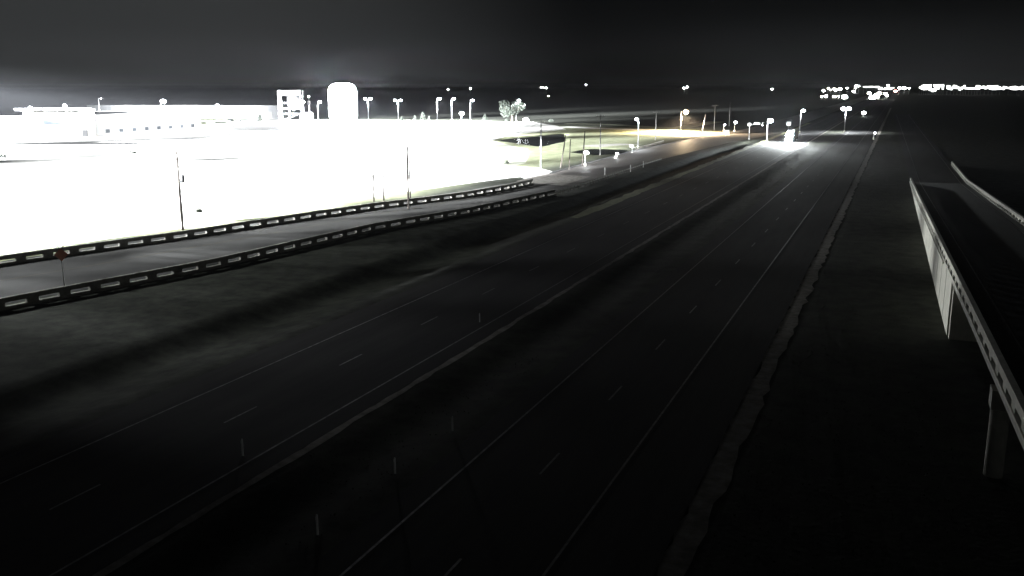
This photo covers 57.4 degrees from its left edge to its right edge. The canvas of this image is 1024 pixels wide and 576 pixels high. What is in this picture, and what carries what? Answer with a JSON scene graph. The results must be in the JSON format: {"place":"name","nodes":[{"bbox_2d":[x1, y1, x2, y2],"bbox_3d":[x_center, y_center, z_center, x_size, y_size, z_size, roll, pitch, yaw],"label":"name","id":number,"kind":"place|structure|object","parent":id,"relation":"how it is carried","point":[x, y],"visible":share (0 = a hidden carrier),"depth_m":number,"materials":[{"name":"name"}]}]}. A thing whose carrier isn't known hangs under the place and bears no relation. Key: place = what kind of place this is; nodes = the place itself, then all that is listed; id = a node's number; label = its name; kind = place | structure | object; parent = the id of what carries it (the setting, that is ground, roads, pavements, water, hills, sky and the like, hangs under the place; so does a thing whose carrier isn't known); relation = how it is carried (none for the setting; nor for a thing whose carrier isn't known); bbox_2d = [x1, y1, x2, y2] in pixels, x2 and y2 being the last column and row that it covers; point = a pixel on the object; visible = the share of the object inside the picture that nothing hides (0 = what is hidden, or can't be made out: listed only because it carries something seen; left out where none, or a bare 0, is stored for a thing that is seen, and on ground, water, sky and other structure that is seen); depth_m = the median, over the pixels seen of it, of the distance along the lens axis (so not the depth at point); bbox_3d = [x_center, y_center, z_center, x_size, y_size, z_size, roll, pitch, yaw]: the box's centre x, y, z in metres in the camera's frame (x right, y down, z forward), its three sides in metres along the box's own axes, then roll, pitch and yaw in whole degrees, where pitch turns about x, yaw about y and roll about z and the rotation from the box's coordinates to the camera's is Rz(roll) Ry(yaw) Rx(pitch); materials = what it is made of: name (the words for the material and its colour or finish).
{"place":"outdoors","nodes":[
{"label":"outdoors","id":0,"kind":"place"},
{"bbox_2d":[87,99,299,118],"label":"warehouse","id":1,"kind":"structure","parent":0,"point":[243,108],"depth_m":554.16,"materials":[{"name":"grey metal"}]},
{"bbox_2d":[208,112,216,118],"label":"door","id":2,"kind":"structure","parent":1,"relation":"in","point":[211,114],"depth_m":552.21,"materials":[{"name":"white"}]},
{"bbox_2d":[227,112,234,118],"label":"door","id":3,"kind":"structure","parent":1,"relation":"in","point":[230,115],"depth_m":551.40,"materials":[{"name":"white"}]},
{"bbox_2d":[245,112,253,118],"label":"door","id":4,"kind":"structure","parent":1,"relation":"in","point":[249,115],"depth_m":550.46,"materials":[{"name":"white"}]},
{"bbox_2d":[264,112,271,118],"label":"door","id":5,"kind":"structure","parent":1,"relation":"in","point":[267,115],"depth_m":549.65,"materials":[{"name":"white"}]},
{"bbox_2d":[241,439,244,456],"bbox_3d":[-14.095,8.350,48.877,0.203,0.980,0.203,12,17,43],"label":"delineator","id":6,"kind":"object","parent":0,"point":[243,455],"visible":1,"depth_m":48.85,"materials":[{"name":"white plastic"}]},
{"bbox_2d":[0,119,565,254],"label":"gravel yard","id":7,"kind":"structure","parent":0,"point":[69,190],"depth_m":212.13,"materials":[{"name":"grey gravel"}]},
{"bbox_2d":[0,116,27,137],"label":"building","id":8,"kind":"structure","parent":7,"relation":"on","point":[13,127],"depth_m":346.93,"materials":[{"name":"concrete"}]},
{"bbox_2d":[14,104,95,137],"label":"cream building","id":9,"kind":"structure","parent":7,"relation":"on","point":[65,121],"depth_m":351.92,"materials":[{"name":"metal"}]},
{"bbox_2d":[42,113,60,124],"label":"window","id":10,"kind":"structure","parent":9,"relation":"in","point":[48,118],"depth_m":350.23,"materials":[{"name":"metal"}]},
{"bbox_2d":[66,113,75,123],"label":"window","id":11,"kind":"structure","parent":9,"relation":"in","point":[71,119],"depth_m":353.33,"materials":[{"name":"metal"}]},
{"bbox_2d":[82,130,87,136],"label":"door","id":12,"kind":"structure","parent":9,"relation":"in","point":[84,132],"depth_m":356.62,"materials":[{"name":"metal"}]},
{"bbox_2d":[94,109,201,135],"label":"white building","id":13,"kind":"structure","parent":7,"relation":"on","point":[108,123],"depth_m":386.26,"materials":[{"name":"metal"}]},
{"bbox_2d":[277,90,303,121],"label":"steel tower","id":14,"kind":"structure","parent":7,"relation":"on","point":[293,103],"depth_m":511.49,"materials":[{"name":"white metal"}]},
{"bbox_2d":[304,96,312,120],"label":"beacon pole","id":15,"kind":"object","parent":7,"relation":"on","point":[308,116],"visible":1,"depth_m":522.48,"materials":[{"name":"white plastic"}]},
{"bbox_2d":[328,83,358,121],"bbox_3d":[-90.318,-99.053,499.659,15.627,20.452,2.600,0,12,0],"label":"storage tank","id":16,"kind":"object","parent":7,"relation":"on","point":[342,101],"visible":0.94,"depth_m":498.86,"materials":[{"name":"metal"}]},
{"bbox_2d":[420,112,425,121],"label":"conical evergreen","id":17,"kind":"object","parent":7,"relation":"on","point":[422,117],"visible":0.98,"depth_m":507.62,"materials":[{"name":"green plant"}]},
{"bbox_2d":[419,153,492,157],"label":"drainage channel","id":18,"kind":"object","parent":7,"relation":"on","point":[457,157],"visible":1,"depth_m":253.42,"materials":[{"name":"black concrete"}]},
{"bbox_2d":[0,183,570,302],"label":"bridge road","id":19,"kind":"structure","parent":0,"point":[16,285],"depth_m":111.63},
{"bbox_2d":[54,240,67,285],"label":"road work sign","id":20,"kind":"object","parent":19,"relation":"on","point":[60,254],"visible":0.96,"depth_m":89.24,"materials":[{"name":"metal"}]},
{"bbox_2d":[0,179,532,265],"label":"concrete rail","id":21,"kind":"object","parent":19,"relation":"on","point":[74,249],"visible":1,"depth_m":124.72,"materials":[{"name":"grey concrete"}]},
{"bbox_2d":[0,190,555,310],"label":"concrete rail","id":22,"kind":"object","parent":19,"relation":"on","point":[63,292],"visible":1,"depth_m":101.64,"materials":[{"name":"grey concrete"}]},
{"bbox_2d":[0,95,878,478],"bbox_3d":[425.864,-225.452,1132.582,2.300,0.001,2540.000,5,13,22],"label":"shoulder","id":23,"kind":"object","parent":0,"point":[16,461],"visible":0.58,"depth_m":66.97},
{"bbox_2d":[765,119,772,141],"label":"street lamp","id":24,"kind":"object","parent":23,"relation":"on","point":[769,121],"visible":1,"depth_m":322.88,"materials":[{"name":"metal"}]},
{"bbox_2d":[0,94,886,575],"bbox_3d":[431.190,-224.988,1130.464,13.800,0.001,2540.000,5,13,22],"label":"road","id":25,"kind":"structure","parent":0,"point":[144,470],"depth_m":56.47,"materials":[{"name":"grey asphalt"}]},
{"bbox_2d":[785,129,797,142],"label":"truck","id":26,"kind":"object","parent":25,"relation":"on","point":[791,135],"visible":1,"depth_m":321.79,"materials":[{"name":"white paint"}]},
{"bbox_2d":[92,108,864,575],"bbox_3d":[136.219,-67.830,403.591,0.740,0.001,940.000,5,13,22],"label":"verge","id":27,"kind":"structure","parent":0,"point":[244,486],"depth_m":52.40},
{"bbox_2d":[0,87,1023,575],"bbox_3d":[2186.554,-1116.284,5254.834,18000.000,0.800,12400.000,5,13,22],"label":"ground","id":28,"kind":"structure","parent":0,"point":[70,363],"depth_m":69.80,"materials":[{"name":"green plant"}]},
{"bbox_2d":[175,151,184,229],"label":"utility pole","id":29,"kind":"object","parent":28,"relation":"on","point":[181,178],"visible":0.95,"depth_m":124.84,"materials":[{"name":"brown wood"}]},
{"bbox_2d":[178,144,404,159],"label":"power line","id":30,"kind":"object","parent":29,"relation":"attached to","point":[298,158],"visible":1,"depth_m":135.41,"materials":[{"name":"metal"}]},
{"bbox_2d":[276,198,279,209],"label":"sign","id":31,"kind":"object","parent":28,"relation":"on","point":[278,201],"visible":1,"depth_m":140.96,"materials":[{"name":"metal"}]},
{"bbox_2d":[315,514,319,536],"bbox_3d":[-8.392,10.209,40.276,0.203,0.980,0.203,0,12,0],"label":"delineator","id":32,"kind":"object","parent":28,"relation":"on","point":[317,529],"visible":1,"depth_m":40.26,"materials":[{"name":"white plastic"}]},
{"bbox_2d":[372,172,374,201],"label":"utility pole","id":33,"kind":"object","parent":28,"relation":"on","point":[373,186],"visible":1,"depth_m":156.36,"materials":[{"name":"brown wood"}]},
{"bbox_2d":[382,176,384,200],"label":"utility pole","id":34,"kind":"object","parent":28,"relation":"on","point":[383,187],"visible":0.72,"depth_m":157.91,"materials":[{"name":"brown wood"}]},
{"bbox_2d":[393,457,396,474],"bbox_3d":[-5.845,8.879,46.660,0.203,0.882,0.203,0,12,0],"label":"delineator","id":35,"kind":"object","parent":28,"relation":"on","point":[394,473],"visible":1,"depth_m":46.64,"materials":[{"name":"plastic"}]},
{"bbox_2d":[406,142,409,208],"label":"utility pole","id":36,"kind":"object","parent":28,"relation":"on","point":[408,206],"visible":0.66,"depth_m":146.42,"materials":[{"name":"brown wood"}]},
{"bbox_2d":[409,156,410,197],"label":"utility pole","id":37,"kind":"object","parent":28,"relation":"on","point":[409,178],"visible":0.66,"depth_m":159.22,"materials":[{"name":"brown wood"}]},
{"bbox_2d":[480,141,528,165],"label":"worn turf","id":38,"kind":"structure","parent":28,"relation":"on","point":[513,155],"depth_m":268.64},
{"bbox_2d":[499,100,524,121],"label":"broadleaf tree","id":39,"kind":"object","parent":28,"relation":"on","point":[511,110],"visible":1,"depth_m":505.32,"materials":[{"name":"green plant"}]},
{"bbox_2d":[537,121,544,168],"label":"utility pole","id":40,"kind":"object","parent":28,"relation":"on","point":[541,122],"visible":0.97,"depth_m":218.57,"materials":[{"name":"metal"}]},
{"bbox_2d":[414,127,529,145],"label":"power line","id":41,"kind":"object","parent":40,"relation":"attached to","point":[470,143],"visible":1,"depth_m":172.77,"materials":[{"name":"metal"}]},
{"bbox_2d":[560,135,565,167],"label":"utility pole","id":42,"kind":"object","parent":28,"relation":"on","point":[562,152],"visible":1,"depth_m":220.24,"materials":[{"name":"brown wood"}]},
{"bbox_2d":[568,139,570,169],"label":"utility pole","id":43,"kind":"object","parent":28,"relation":"on","point":[569,154],"visible":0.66,"depth_m":216.15,"materials":[{"name":"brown wood"}]},
{"bbox_2d":[582,131,584,165],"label":"utility pole","id":44,"kind":"object","parent":28,"relation":"on","point":[583,149],"visible":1,"depth_m":226.10,"materials":[{"name":"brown wood"}]},
{"bbox_2d":[556,158,661,194],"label":"guard rail","id":45,"kind":"object","parent":28,"relation":"on","point":[599,178],"visible":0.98,"depth_m":192.14,"materials":[{"name":"metal"}]},
{"bbox_2d":[549,139,690,172],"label":"curb","id":46,"kind":"structure","parent":28,"relation":"on","point":[613,156],"depth_m":254.19,"materials":[{"name":"concrete"}]},
{"bbox_2d":[636,140,663,148],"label":"guard rail","id":47,"kind":"object","parent":28,"relation":"on","point":[651,144],"visible":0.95,"depth_m":300.10,"materials":[{"name":"metal"}]},
{"bbox_2d":[653,111,659,139],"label":"utility pole","id":48,"kind":"object","parent":28,"relation":"on","point":[656,112],"visible":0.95,"depth_m":336.10,"materials":[{"name":"white wood"}]},
{"bbox_2d":[863,86,878,92],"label":"lit canopy","id":49,"kind":"object","parent":28,"relation":"on","point":[866,87],"visible":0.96,"depth_m":2106.68,"materials":[{"name":"metal"}]},
{"bbox_2d":[878,87,893,94],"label":"lit canopy","id":50,"kind":"object","parent":28,"relation":"on","point":[890,88],"visible":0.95,"depth_m":2094.49,"materials":[{"name":"metal"}]},
{"bbox_2d":[919,85,930,94],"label":"lit canopy","id":51,"kind":"object","parent":28,"relation":"on","point":[924,87],"visible":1,"depth_m":2064.28,"materials":[{"name":"metal"}]},
{"bbox_2d":[910,184,953,334],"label":"retaining wall","id":52,"kind":"structure","parent":28,"relation":"on","point":[942,281],"depth_m":86.50,"materials":[{"name":"concrete"}]},
{"bbox_2d":[909,178,1023,441],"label":"concrete rail","id":53,"kind":"object","parent":52,"relation":"on","point":[1009,387],"visible":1,"depth_m":49.98,"materials":[{"name":"grey concrete"}]},
{"bbox_2d":[933,84,943,89],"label":"lit canopy","id":54,"kind":"object","parent":28,"relation":"on","point":[939,86],"visible":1,"depth_m":2052.40,"materials":[{"name":"metal"}]},
{"bbox_2d":[947,85,964,94],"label":"lit canopy","id":55,"kind":"object","parent":28,"relation":"on","point":[956,87],"visible":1,"depth_m":2039.12,"materials":[{"name":"metal"}]},
{"bbox_2d":[962,87,977,94],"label":"lit canopy","id":56,"kind":"object","parent":28,"relation":"on","point":[968,90],"visible":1,"depth_m":2028.99,"materials":[{"name":"metal"}]},
{"bbox_2d":[948,280,1023,478],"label":"ramp bridge","id":57,"kind":"structure","parent":28,"relation":"on","point":[962,328],"depth_m":46.16,"materials":[{"name":"concrete"}]},
{"bbox_2d":[976,85,997,92],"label":"lit canopy","id":58,"kind":"object","parent":28,"relation":"on","point":[984,87],"visible":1,"depth_m":2013.67,"materials":[{"name":"metal"}]},
{"bbox_2d":[951,161,1023,225],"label":"concrete rail","id":59,"kind":"object","parent":28,"relation":"on","point":[1011,212],"visible":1,"depth_m":141.95,"materials":[{"name":"grey concrete"}]},
{"bbox_2d":[991,86,1023,94],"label":"lit canopy","id":60,"kind":"object","parent":28,"relation":"on","point":[1012,88],"visible":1,"depth_m":1992.88,"materials":[{"name":"metal"}]},
{"bbox_2d":[0,0,1023,87],"label":"sky","id":61,"kind":"structure","parent":0,"point":[44,43],"materials":[{"name":"black"}]},
{"bbox_2d":[498,134,565,145],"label":"water","id":62,"kind":"structure","parent":0,"point":[547,140],"depth_m":336.47,"materials":[{"name":"black liquid"}]},
{"bbox_2d":[512,168,552,178],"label":"driveway","id":63,"kind":"structure","parent":0,"point":[526,174],"depth_m":209.61,"materials":[{"name":"grey concrete"}]},
{"bbox_2d":[519,174,588,185],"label":"driveway apron","id":64,"kind":"object","parent":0,"point":[556,179],"visible":1,"depth_m":193.78,"materials":[{"name":"grey concrete"}]},
{"bbox_2d":[200,140,965,575],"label":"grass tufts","id":65,"kind":"object","parent":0,"point":[768,420],"visible":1,"depth_m":58.39,"materials":[{"name":"green plant"}]},
{"bbox_2d":[299,94,894,575],"bbox_3d":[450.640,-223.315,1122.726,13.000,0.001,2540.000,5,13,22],"label":"road","id":66,"kind":"structure","parent":0,"point":[501,506],"depth_m":52.40,"materials":[{"name":"grey asphalt"}]},
{"bbox_2d":[0,106,885,575],"bbox_3d":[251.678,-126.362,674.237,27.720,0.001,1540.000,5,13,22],"label":"road markings","id":67,"kind":"object","parent":66,"relation":"on","point":[424,360],"visible":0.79,"depth_m":55.23,"materials":[{"name":"paint"}]},
{"bbox_2d":[339,107,876,575],"bbox_3d":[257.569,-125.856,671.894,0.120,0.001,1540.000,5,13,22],"label":"road markings","id":68,"kind":"object","parent":66,"relation":"on","point":[527,411],"visible":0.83,"depth_m":52.36,"materials":[{"name":"paint"}]},
{"bbox_2d":[841,107,850,131],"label":"street lamp","id":69,"kind":"object","parent":66,"relation":"on","point":[844,108],"visible":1,"depth_m":389.47,"materials":[{"name":"metal"}]},
{"bbox_2d":[572,149,628,154],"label":"water","id":70,"kind":"structure","parent":0,"point":[604,151],"depth_m":280.09,"materials":[{"name":"black liquid"}]},
{"bbox_2d":[596,115,604,154],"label":"utility pole","id":71,"kind":"object","parent":70,"relation":"in","point":[600,116],"visible":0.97,"depth_m":262.80,"materials":[{"name":"white wood"}]},
{"bbox_2d":[584,143,638,146],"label":"concrete apron","id":72,"kind":"object","parent":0,"point":[605,145],"visible":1,"depth_m":304.41,"materials":[{"name":"white concrete"}]},
{"bbox_2d":[564,126,672,130],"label":"gravel path","id":73,"kind":"structure","parent":0,"point":[615,128],"depth_m":425.96,"materials":[{"name":"beige gravel"}]},
{"bbox_2d":[635,118,638,146],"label":"street lamp","id":74,"kind":"object","parent":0,"point":[638,129],"visible":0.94,"depth_m":289.86,"materials":[{"name":"metal"}]},
{"bbox_2d":[567,121,720,127],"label":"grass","id":75,"kind":"structure","parent":0,"point":[695,125],"depth_m":458.10,"materials":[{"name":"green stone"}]},
{"bbox_2d":[570,123,809,217],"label":"verge","id":76,"kind":"structure","parent":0,"point":[611,202],"depth_m":182.30,"materials":[{"name":"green plant"}]},
{"bbox_2d":[513,94,873,185],"bbox_3d":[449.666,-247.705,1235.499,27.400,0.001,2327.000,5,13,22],"label":"frontage road","id":77,"kind":"structure","parent":0,"point":[660,151],"depth_m":299.39,"materials":[{"name":"grey asphalt"}]},
{"bbox_2d":[0,139,721,280],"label":"road markings","id":78,"kind":"object","parent":77,"relation":"on","point":[337,221],"visible":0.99,"depth_m":127.24,"materials":[{"name":"yellow paint"}]},
{"bbox_2d":[584,151,588,165],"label":"globe lamp","id":79,"kind":"object","parent":77,"relation":"on","point":[585,153],"visible":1,"depth_m":226.51,"materials":[{"name":"metal"}]},
{"bbox_2d":[554,94,896,575],"bbox_3d":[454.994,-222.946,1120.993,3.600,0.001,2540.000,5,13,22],"label":"shoulder","id":80,"kind":"object","parent":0,"point":[631,529],"visible":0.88,"depth_m":52.38},
{"bbox_2d":[691,131,785,134],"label":"cross road","id":81,"kind":"structure","parent":0,"point":[724,132],"depth_m":381.09,"materials":[{"name":"grey asphalt"}]},
{"bbox_2d":[748,122,764,139],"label":"signal mast","id":82,"kind":"object","parent":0,"point":[755,123],"visible":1,"depth_m":333.88,"materials":[{"name":"metal"}]},
{"bbox_2d":[657,108,890,575],"bbox_3d":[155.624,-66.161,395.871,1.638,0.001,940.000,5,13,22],"label":"verge","id":83,"kind":"structure","parent":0,"point":[691,530],"depth_m":52.40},
{"bbox_2d":[894,114,1023,395],"bbox_3d":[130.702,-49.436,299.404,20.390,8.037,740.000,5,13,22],"label":"ramp road","id":84,"kind":"structure","parent":0,"point":[989,241],"depth_m":97.94,"materials":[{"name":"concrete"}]},
{"bbox_2d":[899,117,1023,353],"bbox_3d":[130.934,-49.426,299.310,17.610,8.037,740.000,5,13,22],"label":"road markings","id":85,"kind":"object","parent":84,"relation":"on","point":[1013,335],"visible":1,"depth_m":82.99,"materials":[{"name":"paint"}]}
]}

